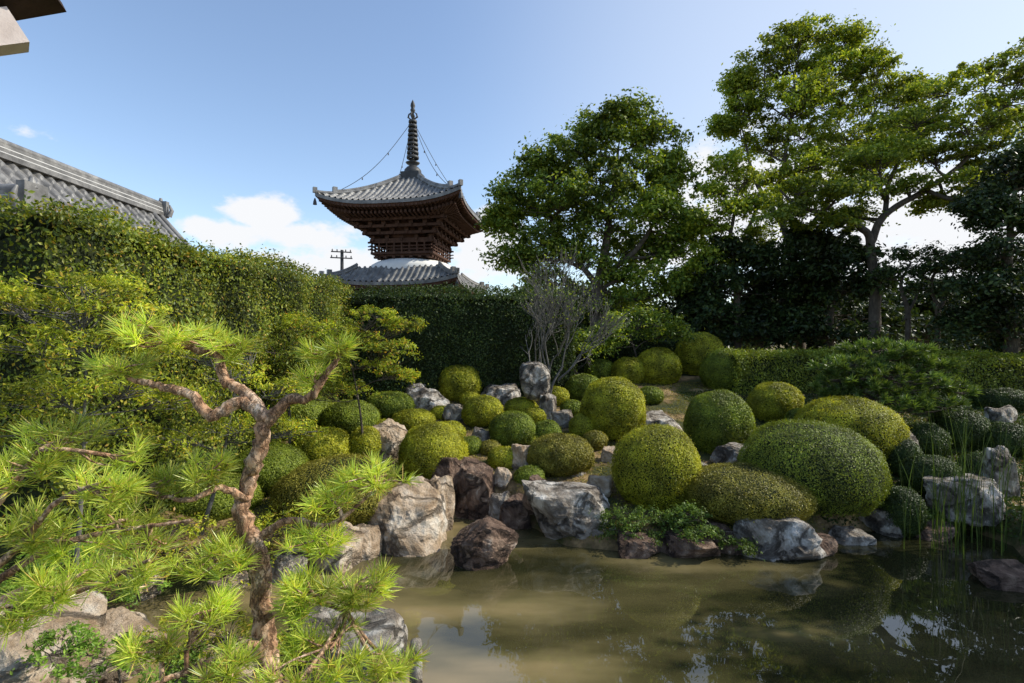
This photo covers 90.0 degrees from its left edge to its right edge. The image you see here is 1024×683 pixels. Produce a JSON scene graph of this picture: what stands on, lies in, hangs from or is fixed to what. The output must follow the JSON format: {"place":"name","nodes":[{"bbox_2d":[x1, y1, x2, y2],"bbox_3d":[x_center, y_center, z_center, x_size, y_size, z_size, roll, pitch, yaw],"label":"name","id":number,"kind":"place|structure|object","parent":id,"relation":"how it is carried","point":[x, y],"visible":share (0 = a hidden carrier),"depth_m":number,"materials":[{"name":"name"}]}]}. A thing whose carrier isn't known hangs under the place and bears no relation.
{"place":"outdoors","nodes":[
{"label":"outdoors","id":0,"kind":"place"},
{"bbox_2d":[0,0,65,55],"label":"veranda eave","id":1,"kind":"object","parent":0,"point":[14,39],"visible":1,"depth_m":2.54,"materials":[{"name":"white wood"}]},
{"bbox_2d":[0,343,1023,604],"bbox_3d":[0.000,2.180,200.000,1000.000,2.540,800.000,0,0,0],"label":"ground","id":2,"kind":"structure","parent":0,"point":[818,523],"depth_m":7.32,"materials":[{"name":"soil"}]},
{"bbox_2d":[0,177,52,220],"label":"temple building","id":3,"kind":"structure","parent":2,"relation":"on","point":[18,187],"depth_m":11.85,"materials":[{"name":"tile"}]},
{"bbox_2d":[0,586,106,682],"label":"rock","id":4,"kind":"object","parent":2,"relation":"on","point":[94,608],"visible":0.37,"depth_m":3.63,"materials":[{"name":"stone"}]},
{"bbox_2d":[0,528,173,611],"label":"shrub","id":5,"kind":"object","parent":2,"relation":"on","point":[129,598],"visible":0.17,"depth_m":4.66,"materials":[{"name":"plant"}]},
{"bbox_2d":[0,404,190,651],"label":"pine tree","id":6,"kind":"object","parent":2,"relation":"on","point":[44,590],"visible":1,"depth_m":2.54,"materials":[{"name":"green plant"}]},
{"bbox_2d":[0,138,195,250],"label":"temple building","id":7,"kind":"structure","parent":2,"relation":"on","point":[60,180],"depth_m":17.62,"materials":[{"name":"tile"}]},
{"bbox_2d":[0,260,218,585],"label":"shrub","id":8,"kind":"object","parent":2,"relation":"on","point":[92,309],"visible":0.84,"depth_m":4.56,"materials":[{"name":"green plant"}]},
{"bbox_2d":[10,609,217,682],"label":"shrub","id":9,"kind":"object","parent":2,"relation":"on","point":[46,641],"visible":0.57,"depth_m":3.23,"materials":[{"name":"green plant"}]},
{"bbox_2d":[85,606,166,682],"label":"rock","id":10,"kind":"object","parent":2,"relation":"on","point":[118,617],"visible":0.41,"depth_m":4.00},
{"bbox_2d":[1,500,351,600],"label":"shrub","id":11,"kind":"object","parent":2,"relation":"on","point":[192,529],"visible":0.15,"depth_m":5.93,"materials":[{"name":"green plant"}]},
{"bbox_2d":[0,189,356,578],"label":"hedge","id":12,"kind":"object","parent":2,"relation":"on","point":[235,291],"visible":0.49,"depth_m":6.49,"materials":[{"name":"green plant"}]},
{"bbox_2d":[161,472,263,520],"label":"clipped bush","id":13,"kind":"object","parent":2,"relation":"on","point":[223,503],"visible":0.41,"depth_m":6.93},
{"bbox_2d":[165,629,286,682],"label":"rock","id":14,"kind":"object","parent":2,"relation":"on","point":[201,659],"visible":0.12,"depth_m":3.43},
{"bbox_2d":[124,330,329,534],"bbox_3d":[-3.594,1.173,6.622,2.455,2.663,1.651,0,0,0],"label":"shrub","id":15,"kind":"object","parent":2,"relation":"on","point":[293,427],"visible":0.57,"depth_m":6.56,"materials":[{"name":"green plant"}]},
{"bbox_2d":[207,571,248,591],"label":"rock","id":16,"kind":"object","parent":2,"relation":"on","point":[244,577],"visible":0.16,"depth_m":5.83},
{"bbox_2d":[139,604,335,678],"bbox_3d":[-1.889,2.351,3.531,1.337,1.016,0.648,0,0,0],"label":"shrub","id":17,"kind":"object","parent":2,"relation":"on","point":[242,625],"visible":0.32,"depth_m":3.53,"materials":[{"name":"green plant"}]},
{"bbox_2d":[74,304,433,682],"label":"pine tree","id":18,"kind":"object","parent":2,"relation":"on","point":[300,589],"visible":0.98,"depth_m":2.83,"materials":[{"name":"green plant"}]},
{"bbox_2d":[229,442,308,496],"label":"clipped bush","id":19,"kind":"object","parent":2,"relation":"on","point":[280,460],"visible":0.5,"depth_m":7.89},
{"bbox_2d":[270,548,307,582],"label":"rock","id":20,"kind":"object","parent":2,"relation":"on","point":[282,562],"visible":0.44,"depth_m":6.02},
{"bbox_2d":[242,328,357,444],"bbox_3d":[-3.976,1.018,8.977,2.417,2.505,1.406,0,0,0],"label":"shrub","id":21,"kind":"object","parent":2,"relation":"on","point":[278,351],"visible":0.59,"depth_m":8.90,"materials":[{"name":"green plant"}]},
{"bbox_2d":[279,392,331,437],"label":"clipped bush","id":22,"kind":"object","parent":2,"relation":"on","point":[312,409],"visible":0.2,"depth_m":10.36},
{"bbox_2d":[291,426,350,461],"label":"clipped bush","id":23,"kind":"object","parent":2,"relation":"on","point":[336,441],"visible":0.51,"depth_m":8.82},
{"bbox_2d":[268,453,396,527],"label":"clipped bush","id":24,"kind":"object","parent":2,"relation":"on","point":[289,489],"visible":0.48,"depth_m":6.87,"materials":[{"name":"plant"}]},
{"bbox_2d":[310,521,364,574],"bbox_3d":[-2.300,2.719,6.510,0.760,0.763,0.598,0,0,22],"label":"rock","id":25,"kind":"object","parent":2,"relation":"on","point":[348,555],"visible":0.27,"depth_m":6.30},
{"bbox_2d":[286,602,407,682],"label":"rock","id":26,"kind":"object","parent":2,"relation":"on","point":[387,623],"visible":0.44,"depth_m":3.71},
{"bbox_2d":[319,399,380,435],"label":"clipped bush","id":27,"kind":"object","parent":2,"relation":"on","point":[345,416],"visible":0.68,"depth_m":10.29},
{"bbox_2d":[272,304,428,436],"bbox_3d":[-3.022,0.786,9.367,3.169,2.914,1.593,0,0,12],"label":"pine tree","id":28,"kind":"object","parent":2,"relation":"on","point":[392,325],"visible":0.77,"depth_m":9.21,"materials":[{"name":"green plant"}]},
{"bbox_2d":[349,426,381,458],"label":"clipped bush","id":29,"kind":"object","parent":2,"relation":"on","point":[369,440],"visible":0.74,"depth_m":9.21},
{"bbox_2d":[355,523,382,559],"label":"rock","id":30,"kind":"object","parent":2,"relation":"on","point":[372,544],"visible":0.34,"depth_m":6.66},
{"bbox_2d":[373,418,407,460],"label":"rock","id":31,"kind":"object","parent":2,"relation":"on","point":[391,433],"visible":0.52,"depth_m":9.41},
{"bbox_2d":[366,390,415,418],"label":"clipped bush","id":32,"kind":"object","parent":2,"relation":"on","point":[396,402],"visible":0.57,"depth_m":11.50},
{"bbox_2d":[313,100,492,293],"bbox_3d":[-5.000,-5.450,25.800,6.960,13.500,6.960,0,0,9],"label":"pagoda","id":33,"kind":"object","parent":2,"relation":"on","point":[412,221],"visible":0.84,"depth_m":23.77,"materials":[{"name":"wood"}]},
{"bbox_2d":[366,476,447,556],"bbox_3d":[-1.565,2.666,7.243,1.495,1.341,1.021,0,0,33],"label":"rock","id":34,"kind":"object","parent":2,"relation":"on","point":[409,520],"visible":0.62,"depth_m":6.91,"materials":[{"name":"stone"}]},
{"bbox_2d":[391,408,435,430],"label":"clipped bush","id":35,"kind":"object","parent":2,"relation":"on","point":[408,419],"visible":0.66,"depth_m":10.78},
{"bbox_2d":[407,384,449,410],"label":"rock","id":36,"kind":"object","parent":2,"relation":"on","point":[424,398],"visible":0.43,"depth_m":12.12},
{"bbox_2d":[397,421,468,479],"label":"clipped bush","id":37,"kind":"object","parent":2,"relation":"on","point":[423,447],"visible":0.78,"depth_m":8.30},
{"bbox_2d":[424,475,454,531],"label":"rock","id":38,"kind":"object","parent":2,"relation":"on","point":[443,486],"visible":0.39,"depth_m":7.62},
{"bbox_2d":[432,456,460,492],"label":"rock","id":39,"kind":"object","parent":2,"relation":"on","point":[449,466],"visible":0.62,"depth_m":8.16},
{"bbox_2d":[338,282,578,400],"bbox_3d":[-1.507,0.125,13.847,6.620,3.551,1.613,0,0,-5],"label":"hedge","id":40,"kind":"object","parent":2,"relation":"on","point":[483,334],"visible":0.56,"depth_m":13.43,"materials":[{"name":"green plant"}]},
{"bbox_2d":[438,364,482,400],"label":"clipped bush","id":41,"kind":"object","parent":2,"relation":"on","point":[455,381],"visible":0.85,"depth_m":13.03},
{"bbox_2d":[455,457,494,519],"bbox_3d":[-0.619,2.587,8.336,0.907,1.348,0.726,0,0,0],"label":"rock","id":42,"kind":"object","parent":2,"relation":"on","point":[475,488],"visible":0.66,"depth_m":8.06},
{"bbox_2d":[461,394,503,426],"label":"clipped bush","id":43,"kind":"object","parent":2,"relation":"on","point":[482,410],"visible":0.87,"depth_m":11.11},
{"bbox_2d":[486,445,512,469],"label":"clipped bush","id":44,"kind":"object","parent":2,"relation":"on","point":[499,456],"visible":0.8,"depth_m":8.86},
{"bbox_2d":[488,491,510,520],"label":"rock","id":45,"kind":"object","parent":2,"relation":"on","point":[497,500],"visible":0.59,"depth_m":7.92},
{"bbox_2d":[480,383,520,404],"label":"rock","id":46,"kind":"object","parent":2,"relation":"on","point":[504,393],"visible":0.6,"depth_m":12.89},
{"bbox_2d":[488,410,535,446],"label":"clipped bush","id":47,"kind":"object","parent":2,"relation":"on","point":[509,428],"visible":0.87,"depth_m":9.83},
{"bbox_2d":[499,493,531,529],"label":"rock","id":48,"kind":"object","parent":2,"relation":"on","point":[514,514],"visible":0.67,"depth_m":7.66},
{"bbox_2d":[513,465,545,483],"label":"clipped bush","id":49,"kind":"object","parent":2,"relation":"on","point":[525,472],"visible":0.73,"depth_m":8.30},
{"bbox_2d":[519,361,550,399],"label":"rock","id":50,"kind":"object","parent":2,"relation":"on","point":[534,376],"visible":0.98,"depth_m":11.73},
{"bbox_2d":[96,382,1022,592],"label":"ground cover","id":51,"kind":"object","parent":2,"relation":"on","point":[681,419],"visible":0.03,"depth_m":8.54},
{"bbox_2d":[527,432,595,477],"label":"clipped bush","id":52,"kind":"object","parent":2,"relation":"on","point":[556,454],"visible":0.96,"depth_m":8.56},
{"bbox_2d":[522,480,609,539],"bbox_3d":[0.825,2.535,7.540,1.372,1.028,1.098,0,0,0],"label":"rock","id":53,"kind":"object","parent":2,"relation":"on","point":[561,510],"visible":0.84,"depth_m":7.08,"materials":[{"name":"stone"}]},
{"bbox_2d":[513,242,637,393],"bbox_3d":[1.419,-0.309,12.595,3.440,4.048,3.532,0,0,0],"label":"bare tree","id":54,"kind":"object","parent":2,"relation":"on","point":[549,320],"visible":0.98,"depth_m":12.24,"materials":[{"name":"grey plant"}]},
{"bbox_2d":[564,373,598,400],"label":"clipped bush","id":55,"kind":"object","parent":2,"relation":"on","point":[576,385],"visible":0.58,"depth_m":13.15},
{"bbox_2d":[568,413,595,437],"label":"clipped bush","id":56,"kind":"object","parent":2,"relation":"on","point":[580,425],"visible":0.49,"depth_m":10.42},
{"bbox_2d":[573,329,606,373],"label":"shrub","id":57,"kind":"object","parent":2,"relation":"on","point":[579,345],"visible":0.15,"depth_m":14.67,"materials":[{"name":"green plant"}]},
{"bbox_2d":[472,86,715,326],"bbox_3d":[3.389,-4.330,20.130,10.042,10.869,6.343,0,0,0],"label":"evergreen tree","id":58,"kind":"object","parent":2,"relation":"on","point":[659,196],"visible":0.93,"depth_m":19.53,"materials":[{"name":"green plant"}]},
{"bbox_2d":[584,358,612,378],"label":"clipped bush","id":59,"kind":"object","parent":2,"relation":"on","point":[601,368],"visible":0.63,"depth_m":15.14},
{"bbox_2d":[579,376,646,440],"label":"clipped bush","id":60,"kind":"object","parent":2,"relation":"on","point":[612,408],"visible":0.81,"depth_m":10.24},
{"bbox_2d":[611,356,645,383],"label":"clipped bush","id":61,"kind":"object","parent":2,"relation":"on","point":[632,369],"visible":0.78,"depth_m":14.76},
{"bbox_2d":[573,326,693,372],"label":"hedge","id":62,"kind":"object","parent":2,"relation":"on","point":[627,351],"visible":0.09,"depth_m":16.63,"materials":[{"name":"green plant"}]},
{"bbox_2d":[617,530,660,558],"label":"rock","id":63,"kind":"object","parent":2,"relation":"on","point":[632,547],"visible":0.79,"depth_m":6.64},
{"bbox_2d":[578,301,705,357],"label":"shrub","id":64,"kind":"object","parent":2,"relation":"on","point":[671,330],"visible":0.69,"depth_m":15.40,"materials":[{"name":"green plant"}]},
{"bbox_2d":[589,503,699,546],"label":"fern","id":65,"kind":"object","parent":2,"relation":"on","point":[655,520],"visible":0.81,"depth_m":6.96,"materials":[{"name":"green plant"}]},
{"bbox_2d":[610,424,703,510],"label":"clipped bush","id":66,"kind":"object","parent":2,"relation":"on","point":[657,465],"visible":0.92,"depth_m":7.44,"materials":[{"name":"plant"}]},
{"bbox_2d":[636,347,682,384],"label":"clipped bush","id":67,"kind":"object","parent":2,"relation":"on","point":[661,365],"visible":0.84,"depth_m":14.72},
{"bbox_2d":[643,410,682,430],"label":"rock","id":68,"kind":"object","parent":2,"relation":"on","point":[654,417],"visible":0.43,"depth_m":10.72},
{"bbox_2d":[634,252,744,334],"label":"evergreen tree","id":69,"kind":"object","parent":2,"relation":"on","point":[693,315],"visible":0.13,"depth_m":19.95,"materials":[{"name":"green plant"}]},
{"bbox_2d":[659,527,720,557],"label":"rock","id":70,"kind":"object","parent":2,"relation":"on","point":[673,545],"visible":0.68,"depth_m":6.62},
{"bbox_2d":[674,332,722,375],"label":"clipped bush","id":71,"kind":"object","parent":2,"relation":"on","point":[691,358],"visible":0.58,"depth_m":15.93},
{"bbox_2d":[662,499,764,560],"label":"fern","id":72,"kind":"object","parent":2,"relation":"on","point":[710,531],"visible":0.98,"depth_m":6.70,"materials":[{"name":"green plant"}]},
{"bbox_2d":[682,389,755,453],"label":"clipped bush","id":73,"kind":"object","parent":2,"relation":"on","point":[714,419],"visible":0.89,"depth_m":9.56,"materials":[{"name":"plant"}]},
{"bbox_2d":[704,522,742,554],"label":"rock","id":74,"kind":"object","parent":2,"relation":"on","point":[729,550],"visible":0.28,"depth_m":6.78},
{"bbox_2d":[699,347,749,389],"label":"clipped bush","id":75,"kind":"object","parent":2,"relation":"on","point":[715,371],"visible":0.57,"depth_m":13.96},
{"bbox_2d":[710,442,744,463],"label":"rock","id":76,"kind":"object","parent":2,"relation":"on","point":[724,454],"visible":0.51,"depth_m":8.99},
{"bbox_2d":[673,145,788,349],"bbox_3d":[8.094,-3.189,19.271,4.333,8.470,2.581,0,0,0],"label":"evergreen tree","id":77,"kind":"object","parent":2,"relation":"on","point":[728,163],"visible":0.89,"depth_m":18.80,"materials":[{"name":"green plant"}]},
{"bbox_2d":[652,231,840,350],"bbox_3d":[8.746,-1.573,19.248,6.665,5.197,4.945,0,0,20],"label":"evergreen tree","id":78,"kind":"object","parent":2,"relation":"on","point":[710,306],"visible":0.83,"depth_m":18.48,"materials":[{"name":"green plant"}]},
{"bbox_2d":[686,461,819,524],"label":"clipped bush","id":79,"kind":"object","parent":2,"relation":"on","point":[729,492],"visible":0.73,"depth_m":6.95,"materials":[{"name":"plant"}]},
{"bbox_2d":[503,273,1023,355],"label":"distant woods","id":80,"kind":"object","parent":2,"relation":"on","point":[585,322],"visible":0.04,"depth_m":34.91,"materials":[{"name":"green plant"}]},
{"bbox_2d":[746,381,804,421],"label":"clipped bush","id":81,"kind":"object","parent":2,"relation":"on","point":[772,401],"visible":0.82,"depth_m":11.40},
{"bbox_2d":[733,515,826,561],"bbox_3d":[3.531,2.707,6.953,1.266,1.120,1.012,0,0,0],"label":"rock","id":82,"kind":"object","parent":2,"relation":"on","point":[788,538],"visible":0.44,"depth_m":6.59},
{"bbox_2d":[715,345,855,395],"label":"hedge","id":83,"kind":"object","parent":2,"relation":"on","point":[788,366],"visible":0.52,"depth_m":13.82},
{"bbox_2d":[735,418,893,517],"bbox_3d":[4.553,1.895,7.832,2.070,1.456,1.907,0,0,0],"label":"clipped bush","id":84,"kind":"object","parent":2,"relation":"on","point":[837,469],"visible":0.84,"depth_m":7.20,"materials":[{"name":"plant"}]},
{"bbox_2d":[698,10,963,351],"bbox_3d":[12.637,-6.095,21.412,10.122,14.283,6.347,0,0,-17],"label":"evergreen tree","id":85,"kind":"object","parent":2,"relation":"on","point":[744,83],"visible":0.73,"depth_m":20.52,"materials":[{"name":"green plant"}]},
{"bbox_2d":[731,218,933,350],"bbox_3d":[12.331,-1.630,19.093,7.361,5.756,5.434,0,0,-30],"label":"evergreen tree","id":86,"kind":"object","parent":2,"relation":"on","point":[829,255],"visible":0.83,"depth_m":17.73,"materials":[{"name":"green plant"}]},
{"bbox_2d":[677,389,1023,544],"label":"ground cover","id":87,"kind":"object","parent":2,"relation":"on","point":[1015,498],"visible":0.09,"depth_m":9.55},
{"bbox_2d":[793,395,911,461],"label":"clipped bush","id":88,"kind":"object","parent":2,"relation":"on","point":[873,421],"visible":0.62,"depth_m":8.98,"materials":[{"name":"plant"}]},
{"bbox_2d":[828,525,876,545],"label":"rock","id":89,"kind":"object","parent":2,"relation":"on","point":[846,535],"visible":0.72,"depth_m":7.09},
{"bbox_2d":[858,507,906,537],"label":"rock","id":90,"kind":"object","parent":2,"relation":"on","point":[877,522],"visible":0.3,"depth_m":7.43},
{"bbox_2d":[748,36,1023,355],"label":"camphor tree","id":91,"kind":"object","parent":2,"relation":"on","point":[1004,119],"visible":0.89,"depth_m":16.78,"materials":[{"name":"green plant"}]},
{"bbox_2d":[805,335,983,413],"bbox_3d":[7.811,0.871,10.453,3.527,2.028,2.306,0,0,0],"label":"pine tree","id":92,"kind":"object","parent":2,"relation":"on","point":[879,367],"visible":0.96,"depth_m":10.24,"materials":[{"name":"green plant"}]},
{"bbox_2d":[883,436,922,475],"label":"clipped bush","id":93,"kind":"object","parent":2,"relation":"on","point":[905,448],"visible":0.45,"depth_m":8.71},
{"bbox_2d":[879,484,927,537],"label":"clipped bush","id":94,"kind":"object","parent":2,"relation":"on","point":[894,497],"visible":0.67,"depth_m":7.31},
{"bbox_2d":[859,234,949,341],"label":"maple tree","id":95,"kind":"object","parent":2,"relation":"on","point":[888,271],"visible":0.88,"depth_m":15.93,"materials":[{"name":"green plant"}]},
{"bbox_2d":[848,272,992,349],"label":"evergreen tree","id":96,"kind":"object","parent":2,"relation":"on","point":[922,304],"visible":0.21,"depth_m":20.60,"materials":[{"name":"green plant"}]},
{"bbox_2d":[908,421,952,456],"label":"clipped bush","id":97,"kind":"object","parent":2,"relation":"on","point":[923,433],"visible":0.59,"depth_m":9.40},
{"bbox_2d":[898,454,964,495],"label":"clipped bush","id":98,"kind":"object","parent":2,"relation":"on","point":[917,482],"visible":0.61,"depth_m":7.99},
{"bbox_2d":[915,517,957,541],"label":"rock","id":99,"kind":"object","parent":2,"relation":"on","point":[926,534],"visible":0.3,"depth_m":7.24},
{"bbox_2d":[901,240,981,350],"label":"maple tree","id":100,"kind":"object","parent":2,"relation":"on","point":[912,273],"visible":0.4,"depth_m":15.90,"materials":[{"name":"plant"}]},
{"bbox_2d":[926,407,991,449],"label":"clipped bush","id":101,"kind":"object","parent":2,"relation":"on","point":[977,432],"visible":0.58,"depth_m":9.74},
{"bbox_2d":[896,347,1023,397],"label":"hedge","id":102,"kind":"object","parent":2,"relation":"on","point":[985,369],"visible":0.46,"depth_m":12.95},
{"bbox_2d":[923,473,1005,526],"bbox_3d":[6.808,2.388,7.700,1.106,0.763,0.896,0,0,-41],"label":"rock","id":103,"kind":"object","parent":2,"relation":"on","point":[987,518],"visible":0.59,"depth_m":7.42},
{"bbox_2d":[914,128,1023,355],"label":"evergreen tree","id":104,"kind":"object","parent":2,"relation":"on","point":[992,205],"visible":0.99,"depth_m":13.86,"materials":[{"name":"green plant"}]},
{"bbox_2d":[967,387,1023,411],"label":"clipped bush","id":105,"kind":"object","parent":2,"relation":"on","point":[1004,395],"visible":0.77,"depth_m":12.18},
{"bbox_2d":[980,445,1019,497],"bbox_3d":[7.669,2.196,8.046,0.470,1.103,0.376,0,0,0],"label":"rock","id":106,"kind":"object","parent":2,"relation":"on","point":[1001,465],"visible":0.51,"depth_m":7.91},
{"bbox_2d":[983,405,1017,422],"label":"rock","id":107,"kind":"object","parent":2,"relation":"on","point":[1008,412],"visible":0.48,"depth_m":11.26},
{"bbox_2d":[983,421,1023,457],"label":"clipped bush","id":108,"kind":"object","parent":2,"relation":"on","point":[1014,432],"visible":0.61,"depth_m":9.42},
{"bbox_2d":[0,0,1023,313],"label":"sky","id":109,"kind":"structure","parent":0,"point":[228,113],"materials":[{"name":"blue"}]},
{"bbox_2d":[107,518,1023,682],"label":"water","id":110,"kind":"structure","parent":0,"point":[538,606],"depth_m":5.23,"materials":[{"name":"liquid"}]},
{"bbox_2d":[450,515,518,570],"bbox_3d":[-0.407,2.700,6.553,0.874,0.819,0.641,0,0,31],"label":"rock","id":111,"kind":"object","parent":110,"relation":"in","point":[486,542],"visible":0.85,"depth_m":6.35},
{"bbox_2d":[889,392,958,549],"bbox_3d":[5.589,1.807,7.020,0.802,2.187,0.522,0,0,25],"label":"reed clump","id":112,"kind":"object","parent":110,"relation":"in","point":[937,542],"visible":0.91,"depth_m":6.92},
{"bbox_2d":[919,402,996,558],"bbox_3d":[5.962,1.815,6.821,0.735,2.169,0.642,0,0,9],"label":"reed clump","id":113,"kind":"object","parent":110,"relation":"in","point":[958,522],"visible":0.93,"depth_m":6.81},
{"bbox_2d":[926,385,1006,542],"bbox_3d":[6.583,1.760,7.448,0.845,2.280,0.796,0,0,0],"label":"reed clump","id":114,"kind":"object","parent":110,"relation":"in","point":[963,474],"visible":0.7,"depth_m":7.36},
{"bbox_2d":[944,418,1023,555],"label":"reed clump","id":115,"kind":"object","parent":110,"relation":"in","point":[993,539],"visible":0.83,"depth_m":6.85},
{"bbox_2d":[966,559,1023,592],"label":"rock","id":116,"kind":"object","parent":110,"relation":"in","point":[1002,574],"visible":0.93,"depth_m":5.87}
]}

